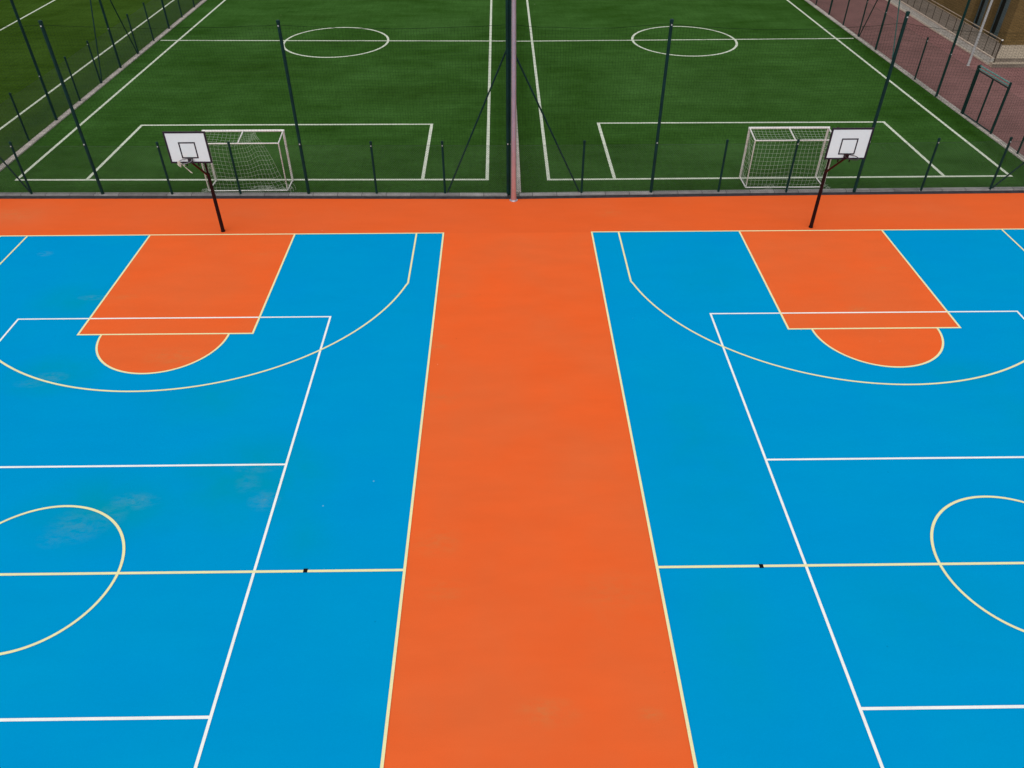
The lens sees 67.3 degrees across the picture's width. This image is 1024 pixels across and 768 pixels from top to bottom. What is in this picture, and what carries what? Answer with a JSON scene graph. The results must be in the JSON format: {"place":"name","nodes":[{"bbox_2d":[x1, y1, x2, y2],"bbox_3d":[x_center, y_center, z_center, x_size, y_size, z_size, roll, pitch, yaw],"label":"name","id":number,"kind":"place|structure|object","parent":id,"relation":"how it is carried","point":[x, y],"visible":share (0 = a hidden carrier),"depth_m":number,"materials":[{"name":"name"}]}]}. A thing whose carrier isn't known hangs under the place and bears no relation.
{"place":"outdoors","nodes":[
{"label":"outdoors","id":0,"kind":"place"},
{"bbox_2d":[0,0,199,163],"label":"turf pitch","id":1,"kind":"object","parent":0,"point":[139,20],"depth_m":43.18,"materials":[{"name":"green plant"}]},
{"bbox_2d":[0,0,173,129],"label":"pitch lines","id":2,"kind":"object","parent":1,"relation":"on","point":[76,71],"depth_m":41.44,"materials":[{"name":"white paint"}]},
{"bbox_2d":[0,233,442,767],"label":"court surface","id":3,"kind":"object","parent":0,"point":[306,681],"visible":1,"depth_m":16.53,"materials":[{"name":"blue plastic"}]},
{"bbox_2d":[0,316,330,767],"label":"white court lines","id":4,"kind":"object","parent":3,"relation":"on","point":[209,717],"visible":1,"depth_m":16.11,"materials":[{"name":"paint"}]},
{"bbox_2d":[80,234,293,372],"bbox_3d":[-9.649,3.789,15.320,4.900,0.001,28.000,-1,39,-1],"label":"painted key","id":5,"kind":"object","parent":3,"relation":"on","point":[198,276],"visible":1,"depth_m":23.12,"materials":[{"name":"orange plastic"}]},
{"bbox_2d":[0,233,443,767],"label":"yellow court lines","id":6,"kind":"object","parent":3,"relation":"on","point":[263,571],"visible":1,"depth_m":16.80,"materials":[{"name":"paint"}]},
{"bbox_2d":[0,0,509,192],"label":"turf pitch","id":7,"kind":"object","parent":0,"point":[396,17],"visible":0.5,"depth_m":36.20,"materials":[{"name":"green plant"}]},
{"bbox_2d":[201,129,293,191],"bbox_3d":[-9.825,-8.202,28.401,3.504,2.001,1.145,-1,39,-1],"label":"football goal","id":8,"kind":"object","parent":7,"relation":"on","point":[269,130],"visible":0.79,"depth_m":28.22,"materials":[{"name":"paint"}]},
{"bbox_2d":[14,0,491,180],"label":"pitch lines","id":9,"kind":"object","parent":7,"relation":"on","point":[429,136],"visible":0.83,"depth_m":33.92,"materials":[{"name":"white paint"}]},
{"bbox_2d":[141,1,518,195],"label":"ground","id":10,"kind":"structure","parent":0,"point":[199,1],"depth_m":47.44,"materials":[{"name":"grey concrete"}]},
{"bbox_2d":[0,0,206,170],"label":"kerb","id":11,"kind":"structure","parent":10,"relation":"on","point":[36,138],"depth_m":37.15,"materials":[{"name":"concrete"}]},
{"bbox_2d":[0,0,202,163],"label":"sports fence","id":12,"kind":"object","parent":11,"relation":"on","point":[111,37],"visible":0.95,"depth_m":35.94,"materials":[{"name":"green metal"}]},
{"bbox_2d":[0,192,506,195],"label":"kerb","id":13,"kind":"structure","parent":10,"relation":"on","point":[250,194],"depth_m":28.43,"materials":[{"name":"concrete"}]},
{"bbox_2d":[0,0,509,194],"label":"sports fence","id":14,"kind":"object","parent":13,"relation":"on","point":[70,103],"visible":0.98,"depth_m":27.02,"materials":[{"name":"green metal"}]},
{"bbox_2d":[0,190,1023,198],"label":"gutter","id":15,"kind":"object","parent":10,"relation":"on","point":[468,197],"visible":0.82,"depth_m":28.40,"materials":[{"name":"grey concrete"}]},
{"bbox_2d":[516,105,520,193],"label":"kerb","id":16,"kind":"structure","parent":10,"relation":"on","point":[518,187],"depth_m":30.52,"materials":[{"name":"concrete"}]},
{"bbox_2d":[519,187,1023,195],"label":"kerb","id":17,"kind":"structure","parent":10,"relation":"on","point":[749,191],"depth_m":28.64,"materials":[{"name":"concrete"}]},
{"bbox_2d":[509,0,1023,194],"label":"sports fence","id":18,"kind":"object","parent":17,"relation":"on","point":[879,105],"visible":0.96,"depth_m":27.17,"materials":[{"name":"green metal"}]},
{"bbox_2d":[805,0,1023,161],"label":"kerb","id":19,"kind":"structure","parent":10,"relation":"on","point":[942,99],"depth_m":38.10,"materials":[{"name":"concrete"}]},
{"bbox_2d":[811,0,1023,156],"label":"sports fence","id":20,"kind":"object","parent":19,"relation":"on","point":[939,86],"visible":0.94,"depth_m":37.09,"materials":[{"name":"green metal"}]},
{"bbox_2d":[962,64,1011,133],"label":"double gate","id":21,"kind":"structure","parent":20,"relation":"attached to","point":[985,99],"depth_m":33.03,"materials":[{"name":"green metal"}]},
{"bbox_2d":[0,193,1023,235],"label":"orange walkway","id":22,"kind":"structure","parent":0,"point":[302,216],"depth_m":27.29,"materials":[{"name":"plastic"}]},
{"bbox_2d":[162,130,224,231],"bbox_3d":[-10.007,-6.238,24.509,1.126,3.893,1.399,-20,43,-22],"label":"basketball hoop","id":23,"kind":"object","parent":22,"relation":"on","point":[187,147],"visible":1,"depth_m":23.40,"materials":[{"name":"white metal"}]},
{"bbox_2d":[510,0,517,201],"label":"light mast","id":24,"kind":"object","parent":22,"relation":"on","point":[513,106],"visible":1,"depth_m":25.84,"materials":[{"name":"metal"}]},
{"bbox_2d":[809,127,873,227],"bbox_3d":[10.474,-6.427,24.725,1.138,3.893,1.370,18,43,20],"label":"basketball hoop","id":25,"kind":"object","parent":22,"relation":"on","point":[848,143],"visible":1,"depth_m":23.62,"materials":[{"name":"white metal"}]},
{"bbox_2d":[383,232,693,767],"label":"orange walkway","id":26,"kind":"structure","parent":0,"point":[533,631],"depth_m":15.86,"materials":[{"name":"plastic"}]},
{"bbox_2d":[516,0,1023,192],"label":"turf pitch","id":27,"kind":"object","parent":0,"point":[764,17],"visible":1,"depth_m":36.27,"materials":[{"name":"green plant"}]},
{"bbox_2d":[526,0,1011,179],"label":"pitch lines","id":28,"kind":"object","parent":27,"relation":"on","point":[605,146],"visible":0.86,"depth_m":34.08,"materials":[{"name":"white paint"}]},
{"bbox_2d":[739,126,830,188],"bbox_3d":[10.331,-8.376,28.599,3.178,2.001,1.160,-1,39,-1],"label":"football goal","id":29,"kind":"object","parent":27,"relation":"on","point":[810,127],"visible":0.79,"depth_m":28.39,"materials":[{"name":"paint"}]},
{"bbox_2d":[593,229,1023,767],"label":"court surface","id":30,"kind":"object","parent":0,"point":[764,681],"visible":1,"depth_m":16.72,"materials":[{"name":"blue plastic"}]},
{"bbox_2d":[591,229,1023,767],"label":"yellow court lines","id":31,"kind":"object","parent":30,"relation":"on","point":[781,565],"visible":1,"depth_m":17.61,"materials":[{"name":"paint"}]},
{"bbox_2d":[740,230,957,365],"bbox_3d":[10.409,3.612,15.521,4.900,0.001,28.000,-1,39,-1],"label":"painted key","id":32,"kind":"object","parent":30,"relation":"on","point":[842,271],"visible":1,"depth_m":23.32,"materials":[{"name":"orange plastic"}]},
{"bbox_2d":[710,311,1023,767],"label":"white court lines","id":33,"kind":"object","parent":30,"relation":"on","point":[860,708],"visible":1,"depth_m":16.30,"materials":[{"name":"paint"}]},
{"bbox_2d":[810,0,1023,153],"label":"paving","id":34,"kind":"structure","parent":0,"point":[960,54],"depth_m":40.07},
{"bbox_2d":[886,0,1023,67],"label":"entrance terrace","id":35,"kind":"structure","parent":34,"relation":"on","point":[952,21],"depth_m":43.51,"materials":[{"name":"beige stone"}]},
{"bbox_2d":[901,0,1002,61],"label":"terrace railing","id":36,"kind":"object","parent":35,"relation":"on","point":[963,25],"visible":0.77,"depth_m":42.62,"materials":[{"name":"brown metal"}]},
{"bbox_2d":[927,0,1023,44],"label":"brick building","id":37,"kind":"structure","parent":34,"relation":"on","point":[1014,9],"depth_m":42.79,"materials":[{"name":"brown brick"}]},
{"bbox_2d":[973,0,988,27],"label":"window","id":38,"kind":"structure","parent":37,"relation":"in","point":[980,13],"depth_m":44.33,"materials":[{"name":"grey glass"}]},
{"bbox_2d":[990,0,1010,37],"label":"window","id":39,"kind":"structure","parent":37,"relation":"in","point":[998,18],"depth_m":42.64,"materials":[{"name":"grey glass"}]},
{"bbox_2d":[966,0,992,65],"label":"lamp pole","id":40,"kind":"object","parent":34,"relation":"on","point":[977,39],"visible":0.91,"depth_m":39.32,"materials":[{"name":"grey metal"}]}
]}

